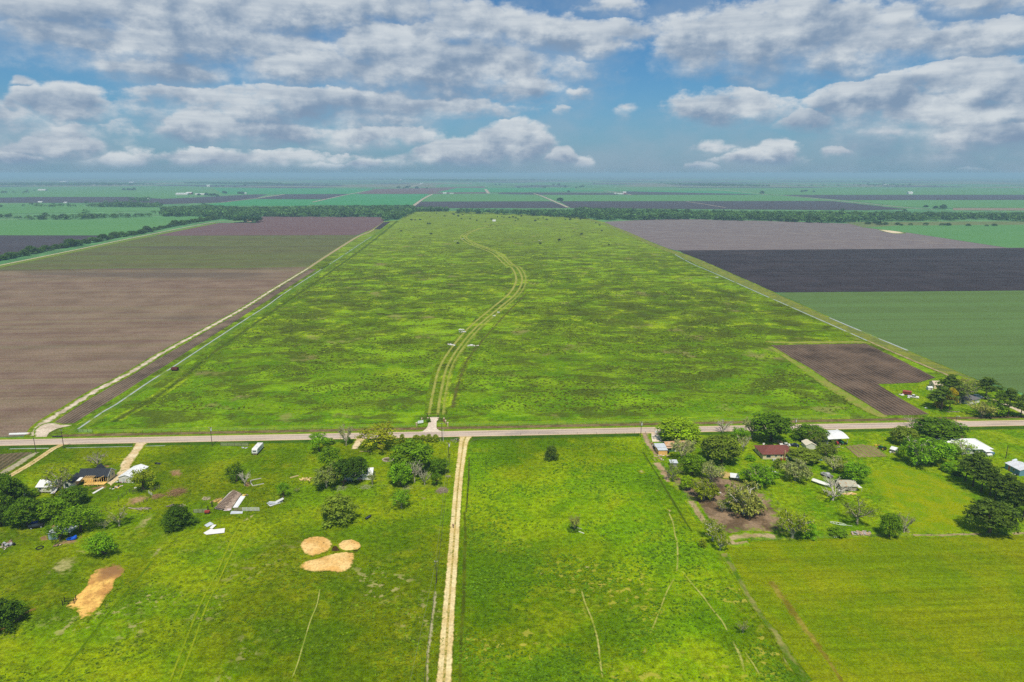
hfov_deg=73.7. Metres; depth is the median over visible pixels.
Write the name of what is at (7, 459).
plowed plot
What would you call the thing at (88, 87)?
sky
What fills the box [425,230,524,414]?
track
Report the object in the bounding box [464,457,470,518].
dirt strip
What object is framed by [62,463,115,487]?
house under construction
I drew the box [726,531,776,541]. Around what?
dirt strip
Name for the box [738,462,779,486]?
tree
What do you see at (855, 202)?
road
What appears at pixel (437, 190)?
plowed field
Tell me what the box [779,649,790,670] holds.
dry patch
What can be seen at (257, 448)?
camper trailer
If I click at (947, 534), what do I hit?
dirt strip
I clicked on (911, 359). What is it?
track
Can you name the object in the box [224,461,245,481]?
tree
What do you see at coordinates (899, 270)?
plowed field
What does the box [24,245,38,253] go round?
hedgerow tree
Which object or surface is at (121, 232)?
hedgerow tree
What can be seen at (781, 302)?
ditch water
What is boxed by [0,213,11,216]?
woodland
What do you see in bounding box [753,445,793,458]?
brick house
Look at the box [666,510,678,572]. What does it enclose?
cow path
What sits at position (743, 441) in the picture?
bare tree
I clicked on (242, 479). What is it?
bare tree
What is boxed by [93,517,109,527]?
tree
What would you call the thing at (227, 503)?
fallen barn
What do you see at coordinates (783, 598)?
dirt strip
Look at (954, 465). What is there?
pine tree
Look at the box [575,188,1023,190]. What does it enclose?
crop field
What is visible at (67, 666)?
dirt strip
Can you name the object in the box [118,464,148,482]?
garage
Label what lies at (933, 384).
cream house
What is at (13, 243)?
plowed field
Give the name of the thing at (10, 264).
verge
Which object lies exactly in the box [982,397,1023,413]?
track
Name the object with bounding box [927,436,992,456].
metal roofed house
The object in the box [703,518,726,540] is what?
tree
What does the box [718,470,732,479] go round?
bare ground
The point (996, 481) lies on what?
pine tree
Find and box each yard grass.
[653,429,1023,547]
[866,461,979,537]
[879,375,1023,416]
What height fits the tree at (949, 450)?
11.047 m
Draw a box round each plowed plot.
[0,452,31,470]
[771,344,934,414]
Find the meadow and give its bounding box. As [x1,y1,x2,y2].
[0,204,160,213]
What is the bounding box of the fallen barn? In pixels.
[215,490,244,510]
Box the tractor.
[877,445,886,450]
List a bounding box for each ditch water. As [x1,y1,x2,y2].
[10,448,47,448]
[72,445,164,447]
[77,238,368,428]
[674,254,867,340]
[830,318,906,349]
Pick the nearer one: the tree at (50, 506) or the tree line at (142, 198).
the tree at (50, 506)
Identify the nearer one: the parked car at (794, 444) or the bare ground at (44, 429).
the parked car at (794, 444)
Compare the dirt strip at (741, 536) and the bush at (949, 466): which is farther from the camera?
the bush at (949, 466)
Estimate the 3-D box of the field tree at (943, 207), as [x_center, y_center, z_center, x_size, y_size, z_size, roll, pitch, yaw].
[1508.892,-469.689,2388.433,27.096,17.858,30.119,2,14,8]
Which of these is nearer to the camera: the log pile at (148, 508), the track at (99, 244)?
the log pile at (148, 508)
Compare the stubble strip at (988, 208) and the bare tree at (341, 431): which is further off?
the stubble strip at (988, 208)
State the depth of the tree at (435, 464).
282.20 m
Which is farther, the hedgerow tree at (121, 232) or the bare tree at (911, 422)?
the hedgerow tree at (121, 232)
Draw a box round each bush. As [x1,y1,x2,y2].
[0,596,26,633]
[1,600,29,620]
[24,488,39,498]
[320,492,359,528]
[322,438,335,445]
[398,434,405,442]
[425,434,431,440]
[432,434,439,441]
[567,527,578,532]
[698,538,707,547]
[725,494,741,509]
[745,455,755,460]
[772,458,783,468]
[797,520,818,540]
[826,526,848,537]
[839,454,848,461]
[933,401,945,407]
[940,462,957,473]
[952,471,964,476]
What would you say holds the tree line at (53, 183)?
on the ground at (650, 181)
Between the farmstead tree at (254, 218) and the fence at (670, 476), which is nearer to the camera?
the fence at (670, 476)
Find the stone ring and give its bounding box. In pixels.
[382,457,393,461]
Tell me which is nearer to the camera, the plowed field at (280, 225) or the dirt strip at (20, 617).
the dirt strip at (20, 617)
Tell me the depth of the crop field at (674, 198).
3400.58 m
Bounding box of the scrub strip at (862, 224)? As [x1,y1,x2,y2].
[846,221,1023,227]
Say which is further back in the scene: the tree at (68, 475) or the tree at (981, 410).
the tree at (981, 410)
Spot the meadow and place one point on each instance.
(16, 208)
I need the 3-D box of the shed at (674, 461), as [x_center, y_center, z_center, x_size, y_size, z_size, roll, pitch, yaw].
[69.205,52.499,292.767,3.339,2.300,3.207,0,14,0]
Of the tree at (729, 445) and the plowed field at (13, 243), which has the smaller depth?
the tree at (729, 445)
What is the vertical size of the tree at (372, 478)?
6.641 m
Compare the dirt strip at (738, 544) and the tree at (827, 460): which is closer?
the dirt strip at (738, 544)
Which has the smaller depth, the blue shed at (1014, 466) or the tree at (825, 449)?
the blue shed at (1014, 466)
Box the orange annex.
[654,443,670,454]
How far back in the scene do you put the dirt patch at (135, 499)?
262.65 m
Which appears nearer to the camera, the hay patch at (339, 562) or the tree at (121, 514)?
the hay patch at (339, 562)
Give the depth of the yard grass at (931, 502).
265.14 m
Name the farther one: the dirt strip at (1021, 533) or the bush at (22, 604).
the dirt strip at (1021, 533)
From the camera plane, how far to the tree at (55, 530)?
231.42 m
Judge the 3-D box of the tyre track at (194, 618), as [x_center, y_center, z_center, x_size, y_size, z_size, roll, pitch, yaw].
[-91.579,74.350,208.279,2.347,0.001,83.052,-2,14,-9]
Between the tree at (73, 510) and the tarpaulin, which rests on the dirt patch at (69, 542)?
the tarpaulin
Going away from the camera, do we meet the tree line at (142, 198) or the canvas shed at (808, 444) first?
the canvas shed at (808, 444)
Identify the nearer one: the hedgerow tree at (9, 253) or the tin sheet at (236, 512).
the tin sheet at (236, 512)
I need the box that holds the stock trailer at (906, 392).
[902,390,911,394]
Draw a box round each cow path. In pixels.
[289,587,320,681]
[579,588,604,681]
[628,661,636,670]
[648,576,676,634]
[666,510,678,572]
[680,569,729,632]
[729,639,746,673]
[742,650,761,676]
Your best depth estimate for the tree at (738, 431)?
319.29 m
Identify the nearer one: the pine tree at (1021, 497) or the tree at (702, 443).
the pine tree at (1021, 497)
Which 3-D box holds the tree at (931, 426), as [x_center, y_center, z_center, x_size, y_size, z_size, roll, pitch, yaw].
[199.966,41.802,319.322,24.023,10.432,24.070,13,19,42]
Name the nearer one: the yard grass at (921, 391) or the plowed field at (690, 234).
the yard grass at (921, 391)
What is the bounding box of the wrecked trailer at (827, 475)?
[821,472,832,478]
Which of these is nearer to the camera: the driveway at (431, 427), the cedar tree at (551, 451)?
the cedar tree at (551, 451)
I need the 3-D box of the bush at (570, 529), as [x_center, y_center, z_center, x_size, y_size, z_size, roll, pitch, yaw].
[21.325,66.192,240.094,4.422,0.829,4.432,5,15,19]
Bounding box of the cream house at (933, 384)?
[929,381,942,388]
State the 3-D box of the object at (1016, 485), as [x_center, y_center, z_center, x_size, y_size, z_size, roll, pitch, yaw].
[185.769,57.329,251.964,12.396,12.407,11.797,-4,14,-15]
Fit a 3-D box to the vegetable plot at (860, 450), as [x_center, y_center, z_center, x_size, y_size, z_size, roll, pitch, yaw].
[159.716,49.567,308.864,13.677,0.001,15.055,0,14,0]
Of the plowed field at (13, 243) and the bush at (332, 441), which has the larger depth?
the plowed field at (13, 243)
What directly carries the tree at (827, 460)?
on the ground at (650, 181)
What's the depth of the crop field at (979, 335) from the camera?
574.59 m
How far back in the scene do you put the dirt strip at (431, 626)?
186.20 m
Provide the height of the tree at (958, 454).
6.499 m
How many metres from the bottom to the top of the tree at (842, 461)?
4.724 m
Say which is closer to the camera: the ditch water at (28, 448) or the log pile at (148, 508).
the log pile at (148, 508)
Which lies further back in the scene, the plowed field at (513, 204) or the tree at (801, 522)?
the plowed field at (513, 204)
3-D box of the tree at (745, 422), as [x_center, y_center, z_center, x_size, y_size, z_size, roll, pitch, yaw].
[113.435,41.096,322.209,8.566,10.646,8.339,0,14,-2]
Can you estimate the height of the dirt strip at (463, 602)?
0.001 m
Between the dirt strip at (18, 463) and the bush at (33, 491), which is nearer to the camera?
the bush at (33, 491)
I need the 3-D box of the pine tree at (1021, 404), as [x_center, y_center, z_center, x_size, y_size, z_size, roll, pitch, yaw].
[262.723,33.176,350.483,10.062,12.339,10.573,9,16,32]
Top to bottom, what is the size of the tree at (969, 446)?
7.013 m
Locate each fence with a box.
[108,425,410,431]
[424,450,450,681]
[451,416,869,425]
[645,431,706,526]
[754,532,1016,539]
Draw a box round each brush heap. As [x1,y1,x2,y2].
[151,493,164,498]
[165,488,186,496]
[436,487,448,493]
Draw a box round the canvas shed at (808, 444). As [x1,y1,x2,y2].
[801,439,816,448]
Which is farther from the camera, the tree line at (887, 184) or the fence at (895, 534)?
the tree line at (887, 184)
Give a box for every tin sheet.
[204,528,224,534]
[230,511,242,513]
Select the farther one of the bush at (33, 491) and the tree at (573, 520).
the bush at (33, 491)
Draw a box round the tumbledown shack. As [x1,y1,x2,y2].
[835,480,861,491]
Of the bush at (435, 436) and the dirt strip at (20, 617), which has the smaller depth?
the dirt strip at (20, 617)
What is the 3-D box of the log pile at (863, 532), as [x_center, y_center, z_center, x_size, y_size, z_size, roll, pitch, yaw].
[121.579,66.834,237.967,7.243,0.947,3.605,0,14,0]
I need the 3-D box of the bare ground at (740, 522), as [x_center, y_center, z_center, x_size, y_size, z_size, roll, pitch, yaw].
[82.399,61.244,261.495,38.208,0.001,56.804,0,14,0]
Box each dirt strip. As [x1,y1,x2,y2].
[0,452,39,473]
[0,607,35,630]
[58,561,153,674]
[425,591,437,681]
[457,512,468,681]
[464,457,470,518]
[639,433,663,458]
[642,452,692,530]
[651,462,671,481]
[685,501,710,522]
[720,553,812,681]
[722,537,750,547]
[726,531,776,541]
[764,581,846,681]
[912,532,983,536]
[1010,531,1023,535]
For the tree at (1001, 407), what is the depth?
348.53 m
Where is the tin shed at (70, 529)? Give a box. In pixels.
[47,525,77,539]
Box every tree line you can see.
[0,182,153,185]
[22,203,75,206]
[128,196,151,200]
[183,181,328,185]
[375,177,610,181]
[656,182,767,186]
[768,184,935,186]
[852,182,910,185]
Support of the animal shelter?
on the bare ground at (740, 522)
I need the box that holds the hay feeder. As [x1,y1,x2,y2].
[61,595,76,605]
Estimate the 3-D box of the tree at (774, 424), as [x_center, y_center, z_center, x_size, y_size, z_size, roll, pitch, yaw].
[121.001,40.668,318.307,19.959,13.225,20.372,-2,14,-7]
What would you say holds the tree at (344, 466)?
on the ground at (650, 181)
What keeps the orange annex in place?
on the yard grass at (810, 497)
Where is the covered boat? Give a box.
[812,478,829,486]
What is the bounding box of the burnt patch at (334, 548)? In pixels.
[330,545,341,551]
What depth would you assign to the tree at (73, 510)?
236.56 m
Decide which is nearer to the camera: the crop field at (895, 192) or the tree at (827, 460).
the tree at (827, 460)
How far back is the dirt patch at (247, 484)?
275.32 m
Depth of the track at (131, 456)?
298.35 m
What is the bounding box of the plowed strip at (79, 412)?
[55,269,315,423]
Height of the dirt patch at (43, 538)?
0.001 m
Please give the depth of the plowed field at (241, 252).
1056.07 m
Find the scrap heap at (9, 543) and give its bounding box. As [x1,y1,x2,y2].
[0,540,15,546]
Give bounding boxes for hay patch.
[299,552,354,572]
[300,536,332,555]
[338,539,360,550]
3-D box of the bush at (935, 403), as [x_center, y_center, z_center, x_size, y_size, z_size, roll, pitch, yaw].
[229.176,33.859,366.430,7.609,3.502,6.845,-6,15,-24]
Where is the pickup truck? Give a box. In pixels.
[908,394,918,398]
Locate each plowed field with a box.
[0,194,266,203]
[0,235,103,254]
[0,235,356,268]
[0,269,303,436]
[157,216,383,235]
[259,194,345,198]
[357,186,485,193]
[375,222,389,228]
[414,201,566,207]
[499,193,617,194]
[560,201,901,209]
[605,219,1005,250]
[622,191,754,194]
[678,248,1023,291]
[788,195,1023,199]
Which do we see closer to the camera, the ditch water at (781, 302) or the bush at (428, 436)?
the bush at (428, 436)
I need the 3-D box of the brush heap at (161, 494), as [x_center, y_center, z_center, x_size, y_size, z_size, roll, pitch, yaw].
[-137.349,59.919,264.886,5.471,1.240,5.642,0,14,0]
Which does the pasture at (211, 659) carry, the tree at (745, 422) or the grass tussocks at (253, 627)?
the grass tussocks at (253, 627)
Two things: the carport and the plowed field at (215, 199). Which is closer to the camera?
the carport
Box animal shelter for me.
[730,473,738,478]
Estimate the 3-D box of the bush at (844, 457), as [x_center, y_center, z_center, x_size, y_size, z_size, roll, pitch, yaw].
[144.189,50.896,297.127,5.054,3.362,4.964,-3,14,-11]
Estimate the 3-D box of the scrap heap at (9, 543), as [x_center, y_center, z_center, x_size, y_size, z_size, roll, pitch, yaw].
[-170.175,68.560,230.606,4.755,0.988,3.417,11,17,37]
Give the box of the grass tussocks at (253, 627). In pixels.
[0,450,458,681]
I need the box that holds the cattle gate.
[242,507,259,510]
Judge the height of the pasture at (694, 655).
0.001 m
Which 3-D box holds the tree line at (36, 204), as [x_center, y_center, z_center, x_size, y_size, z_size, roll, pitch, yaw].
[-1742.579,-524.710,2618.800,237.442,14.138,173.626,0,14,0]
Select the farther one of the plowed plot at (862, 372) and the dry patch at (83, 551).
the plowed plot at (862, 372)
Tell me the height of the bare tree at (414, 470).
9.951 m
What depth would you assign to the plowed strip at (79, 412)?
441.33 m
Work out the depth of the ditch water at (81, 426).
462.75 m
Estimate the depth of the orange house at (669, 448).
308.38 m
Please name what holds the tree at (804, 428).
on the yard grass at (810, 497)
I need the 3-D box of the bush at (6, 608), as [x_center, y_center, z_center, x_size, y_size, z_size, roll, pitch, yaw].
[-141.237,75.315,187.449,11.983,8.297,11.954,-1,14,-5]
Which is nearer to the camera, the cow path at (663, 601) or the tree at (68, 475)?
the cow path at (663, 601)
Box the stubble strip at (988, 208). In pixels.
[953,208,1023,209]
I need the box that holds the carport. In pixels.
[823,430,848,444]
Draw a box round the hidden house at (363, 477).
[344,467,373,479]
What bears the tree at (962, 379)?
on the ground at (650, 181)
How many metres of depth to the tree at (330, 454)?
284.40 m
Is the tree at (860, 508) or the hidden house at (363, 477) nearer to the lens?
the tree at (860, 508)
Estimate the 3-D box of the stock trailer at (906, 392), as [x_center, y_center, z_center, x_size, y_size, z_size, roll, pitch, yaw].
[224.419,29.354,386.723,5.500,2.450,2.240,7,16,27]
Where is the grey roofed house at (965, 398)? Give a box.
[944,394,980,403]
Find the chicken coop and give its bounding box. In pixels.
[890,446,897,452]
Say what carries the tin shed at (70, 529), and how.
on the pasture at (211, 659)
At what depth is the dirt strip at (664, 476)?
286.31 m
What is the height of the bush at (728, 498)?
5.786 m
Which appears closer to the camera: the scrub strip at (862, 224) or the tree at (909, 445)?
the tree at (909, 445)
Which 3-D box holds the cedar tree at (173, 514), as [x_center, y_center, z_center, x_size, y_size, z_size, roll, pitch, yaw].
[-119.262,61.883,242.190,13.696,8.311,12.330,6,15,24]
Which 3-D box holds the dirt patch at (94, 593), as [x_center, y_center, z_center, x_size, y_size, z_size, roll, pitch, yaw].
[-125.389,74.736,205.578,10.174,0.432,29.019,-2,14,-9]
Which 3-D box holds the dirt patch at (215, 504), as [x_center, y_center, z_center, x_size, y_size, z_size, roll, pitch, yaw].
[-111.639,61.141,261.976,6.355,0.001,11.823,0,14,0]
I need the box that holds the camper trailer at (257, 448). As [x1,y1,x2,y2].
[252,443,263,454]
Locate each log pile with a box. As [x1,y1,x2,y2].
[128,507,151,509]
[851,530,870,535]
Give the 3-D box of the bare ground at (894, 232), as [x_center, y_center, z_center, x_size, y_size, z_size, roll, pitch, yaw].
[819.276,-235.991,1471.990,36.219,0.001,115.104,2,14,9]
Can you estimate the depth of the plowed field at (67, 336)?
586.40 m
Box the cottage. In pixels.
[35,479,59,492]
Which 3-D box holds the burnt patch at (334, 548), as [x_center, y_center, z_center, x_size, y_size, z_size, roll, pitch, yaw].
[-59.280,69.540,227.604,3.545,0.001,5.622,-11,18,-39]
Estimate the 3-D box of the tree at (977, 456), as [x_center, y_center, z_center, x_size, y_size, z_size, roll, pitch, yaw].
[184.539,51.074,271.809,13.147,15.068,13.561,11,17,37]
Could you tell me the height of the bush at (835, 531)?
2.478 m
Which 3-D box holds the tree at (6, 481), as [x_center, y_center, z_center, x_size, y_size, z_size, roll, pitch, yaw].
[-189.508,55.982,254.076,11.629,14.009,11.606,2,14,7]
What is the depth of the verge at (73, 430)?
462.94 m
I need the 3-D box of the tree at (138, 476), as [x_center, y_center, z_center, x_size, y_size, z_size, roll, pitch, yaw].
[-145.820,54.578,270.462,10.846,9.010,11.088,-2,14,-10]
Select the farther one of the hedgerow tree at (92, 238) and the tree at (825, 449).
the hedgerow tree at (92, 238)
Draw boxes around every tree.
[0,471,22,505]
[0,483,30,504]
[0,504,9,525]
[2,497,43,525]
[4,252,14,256]
[19,249,29,255]
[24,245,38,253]
[28,496,70,520]
[40,463,75,490]
[43,515,70,540]
[52,502,103,531]
[56,485,88,504]
[63,238,76,243]
[79,531,117,554]
[83,451,106,465]
[87,237,97,240]
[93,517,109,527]
[98,234,107,238]
[104,505,127,525]
[117,231,127,236]
[126,467,157,489]
[142,225,152,230]
[160,504,197,533]
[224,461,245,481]
[233,216,245,220]
[237,470,250,485]
[246,217,259,221]
[275,481,289,497]
[308,432,330,451]
[311,460,339,487]
[316,445,343,469]
[332,458,351,484]
[337,424,352,445]
[345,456,369,480]
[354,421,398,448]
[366,471,375,484]
[387,461,413,484]
[388,438,435,471]
[390,488,412,508]
[406,459,422,482]
[417,471,430,484]
[429,472,442,484]
[430,457,449,472]
[543,445,559,460]
[568,514,580,530]
[656,416,700,441]
[661,459,684,480]
[670,439,696,460]
[678,453,706,474]
[680,475,693,489]
[691,478,719,499]
[697,440,716,457]
[701,459,724,480]
[702,434,742,462]
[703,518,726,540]
[713,533,731,550]
[714,419,733,431]
[716,499,730,510]
[724,480,767,515]
[731,427,751,438]
[737,434,750,450]
[737,619,748,632]
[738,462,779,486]
[742,417,761,438]
[749,412,795,441]
[775,506,815,537]
[779,457,812,480]
[786,447,821,462]
[791,423,829,440]
[807,429,828,444]
[814,439,839,456]
[821,455,847,470]
[822,474,853,500]
[835,460,853,472]
[840,495,880,523]
[842,460,872,480]
[879,513,903,536]
[889,425,920,443]
[895,435,941,464]
[897,510,915,532]
[904,415,916,423]
[909,416,970,441]
[917,437,957,463]
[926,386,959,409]
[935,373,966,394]
[939,204,947,208]
[942,376,981,403]
[942,443,962,457]
[947,388,958,409]
[951,438,979,454]
[953,455,973,480]
[956,377,977,384]
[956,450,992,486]
[962,497,1023,533]
[964,398,1001,416]
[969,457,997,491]
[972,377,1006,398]
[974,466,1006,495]
[985,393,1009,416]
[986,476,1005,499]
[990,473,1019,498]
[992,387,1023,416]
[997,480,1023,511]
[1010,485,1023,518]
[1014,393,1023,416]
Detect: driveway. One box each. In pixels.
[422,417,442,431]
[435,436,472,681]
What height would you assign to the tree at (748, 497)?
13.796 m
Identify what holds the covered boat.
on the yard grass at (810, 497)
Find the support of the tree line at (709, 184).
on the ground at (650, 181)
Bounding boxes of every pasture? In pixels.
[0,441,457,681]
[27,211,1021,436]
[453,437,1008,681]
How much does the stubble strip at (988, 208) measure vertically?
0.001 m
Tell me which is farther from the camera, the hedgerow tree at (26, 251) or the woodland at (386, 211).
the woodland at (386, 211)
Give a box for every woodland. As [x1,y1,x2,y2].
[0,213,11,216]
[13,203,417,219]
[84,199,162,206]
[416,206,449,211]
[455,206,1023,221]
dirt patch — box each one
[36,534,49,541]
[50,534,85,546]
[66,564,124,618]
[86,483,110,490]
[124,494,152,507]
[148,493,160,500]
[166,468,184,477]
[213,496,226,507]
[241,480,251,488]
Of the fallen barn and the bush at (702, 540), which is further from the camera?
the fallen barn
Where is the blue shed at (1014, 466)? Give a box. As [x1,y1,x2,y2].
[1005,460,1023,475]
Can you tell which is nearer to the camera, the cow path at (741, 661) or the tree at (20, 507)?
the cow path at (741, 661)
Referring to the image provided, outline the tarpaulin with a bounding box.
[66,535,76,539]
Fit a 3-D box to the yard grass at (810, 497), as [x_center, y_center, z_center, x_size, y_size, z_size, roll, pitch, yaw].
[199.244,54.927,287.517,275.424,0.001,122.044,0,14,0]
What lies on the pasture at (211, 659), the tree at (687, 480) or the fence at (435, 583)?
the fence at (435, 583)
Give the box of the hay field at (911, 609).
[725,535,1023,681]
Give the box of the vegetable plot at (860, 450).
[846,444,886,456]
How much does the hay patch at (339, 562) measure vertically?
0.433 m
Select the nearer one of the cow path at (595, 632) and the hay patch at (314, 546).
the cow path at (595, 632)
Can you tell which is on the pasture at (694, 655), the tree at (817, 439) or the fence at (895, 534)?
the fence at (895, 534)
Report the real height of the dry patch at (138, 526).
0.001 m
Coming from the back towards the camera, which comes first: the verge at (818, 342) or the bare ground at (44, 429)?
the verge at (818, 342)
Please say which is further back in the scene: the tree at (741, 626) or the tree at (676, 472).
the tree at (676, 472)
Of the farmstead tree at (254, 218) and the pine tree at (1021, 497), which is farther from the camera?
the farmstead tree at (254, 218)
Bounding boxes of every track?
[0,221,219,265]
[9,445,62,476]
[24,268,309,436]
[107,443,147,485]
[168,522,242,681]
[176,520,250,681]
[307,222,382,267]
[351,439,365,448]
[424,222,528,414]
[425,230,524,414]
[425,327,465,409]
[447,291,528,406]
[651,433,663,441]
[868,341,947,375]
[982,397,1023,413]
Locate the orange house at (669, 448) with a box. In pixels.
[662,440,689,451]
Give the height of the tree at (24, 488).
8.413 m
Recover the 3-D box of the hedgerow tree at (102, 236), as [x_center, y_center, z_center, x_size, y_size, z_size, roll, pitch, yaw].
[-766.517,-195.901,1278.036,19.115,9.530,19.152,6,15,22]
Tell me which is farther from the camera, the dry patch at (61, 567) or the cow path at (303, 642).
the dry patch at (61, 567)
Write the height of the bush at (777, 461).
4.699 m
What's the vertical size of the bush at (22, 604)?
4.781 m
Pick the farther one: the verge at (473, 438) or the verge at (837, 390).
the verge at (837, 390)
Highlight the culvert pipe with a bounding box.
[9,432,30,435]
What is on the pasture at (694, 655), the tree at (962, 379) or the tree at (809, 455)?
the tree at (809, 455)
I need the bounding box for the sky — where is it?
[0,0,1023,174]
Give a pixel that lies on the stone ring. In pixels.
(386, 459)
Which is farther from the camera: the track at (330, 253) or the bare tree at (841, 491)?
the track at (330, 253)
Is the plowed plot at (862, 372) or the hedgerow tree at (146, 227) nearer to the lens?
the plowed plot at (862, 372)
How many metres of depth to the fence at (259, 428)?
333.52 m
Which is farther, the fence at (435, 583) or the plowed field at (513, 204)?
the plowed field at (513, 204)
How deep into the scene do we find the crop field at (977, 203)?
2834.48 m
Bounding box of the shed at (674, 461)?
[669,459,677,466]
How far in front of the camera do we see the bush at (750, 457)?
298.12 m
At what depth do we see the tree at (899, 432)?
314.39 m
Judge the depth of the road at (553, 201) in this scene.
3029.72 m
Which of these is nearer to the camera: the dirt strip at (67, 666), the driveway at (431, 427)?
the dirt strip at (67, 666)
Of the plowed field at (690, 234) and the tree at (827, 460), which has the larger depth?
the plowed field at (690, 234)
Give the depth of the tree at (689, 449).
295.65 m
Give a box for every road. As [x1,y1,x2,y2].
[0,420,1023,445]
[413,194,432,205]
[536,194,567,206]
[784,195,919,208]
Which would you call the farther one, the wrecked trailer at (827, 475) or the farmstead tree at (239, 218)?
the farmstead tree at (239, 218)
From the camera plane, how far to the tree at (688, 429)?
316.36 m
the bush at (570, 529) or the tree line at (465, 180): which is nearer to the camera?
the bush at (570, 529)
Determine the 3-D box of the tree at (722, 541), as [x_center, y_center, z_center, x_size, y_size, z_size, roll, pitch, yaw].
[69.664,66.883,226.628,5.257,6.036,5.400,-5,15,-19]
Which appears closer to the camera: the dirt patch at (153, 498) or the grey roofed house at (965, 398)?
the dirt patch at (153, 498)
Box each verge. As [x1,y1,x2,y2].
[0,223,215,267]
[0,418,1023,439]
[0,426,1023,448]
[59,224,390,435]
[81,414,852,432]
[107,221,397,421]
[587,219,980,381]
[765,341,870,343]
[768,347,887,417]
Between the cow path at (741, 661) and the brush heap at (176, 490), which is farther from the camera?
the brush heap at (176, 490)
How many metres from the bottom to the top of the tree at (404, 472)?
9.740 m
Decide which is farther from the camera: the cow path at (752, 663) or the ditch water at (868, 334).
the ditch water at (868, 334)
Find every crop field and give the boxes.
[0,186,244,197]
[0,216,207,234]
[208,199,322,205]
[214,188,371,193]
[308,194,427,205]
[421,194,548,201]
[440,188,754,193]
[543,195,828,200]
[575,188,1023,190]
[730,191,1023,194]
[779,291,1023,392]
[850,200,1023,207]
[865,225,1023,247]
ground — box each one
[0,175,1023,437]
[34,422,72,436]
[668,470,791,538]
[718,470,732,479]
[877,229,904,233]
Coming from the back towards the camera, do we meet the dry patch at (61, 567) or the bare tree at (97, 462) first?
the bare tree at (97, 462)
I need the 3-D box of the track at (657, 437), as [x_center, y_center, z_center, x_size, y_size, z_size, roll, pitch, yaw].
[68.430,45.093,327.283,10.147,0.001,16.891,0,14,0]
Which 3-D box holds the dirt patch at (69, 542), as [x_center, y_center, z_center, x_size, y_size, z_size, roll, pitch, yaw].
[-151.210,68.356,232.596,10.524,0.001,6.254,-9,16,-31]
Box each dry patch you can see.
[38,551,84,582]
[70,549,88,555]
[128,510,157,534]
[146,543,164,562]
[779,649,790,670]
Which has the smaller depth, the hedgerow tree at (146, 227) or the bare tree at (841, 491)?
the bare tree at (841, 491)
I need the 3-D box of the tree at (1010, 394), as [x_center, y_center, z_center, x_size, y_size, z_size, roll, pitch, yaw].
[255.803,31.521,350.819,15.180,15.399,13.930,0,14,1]
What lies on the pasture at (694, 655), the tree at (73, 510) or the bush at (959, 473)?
the bush at (959, 473)
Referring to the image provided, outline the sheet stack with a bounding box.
[267,498,283,505]
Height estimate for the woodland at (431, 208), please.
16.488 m
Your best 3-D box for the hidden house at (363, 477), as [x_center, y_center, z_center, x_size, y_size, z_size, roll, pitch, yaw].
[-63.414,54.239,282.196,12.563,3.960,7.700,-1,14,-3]
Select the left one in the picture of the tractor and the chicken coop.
the tractor
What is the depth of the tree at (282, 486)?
263.15 m
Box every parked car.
[28,522,44,529]
[789,443,798,446]
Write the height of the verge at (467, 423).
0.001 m
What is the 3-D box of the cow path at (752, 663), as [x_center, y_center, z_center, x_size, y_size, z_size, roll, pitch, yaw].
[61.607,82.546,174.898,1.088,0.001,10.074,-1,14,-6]

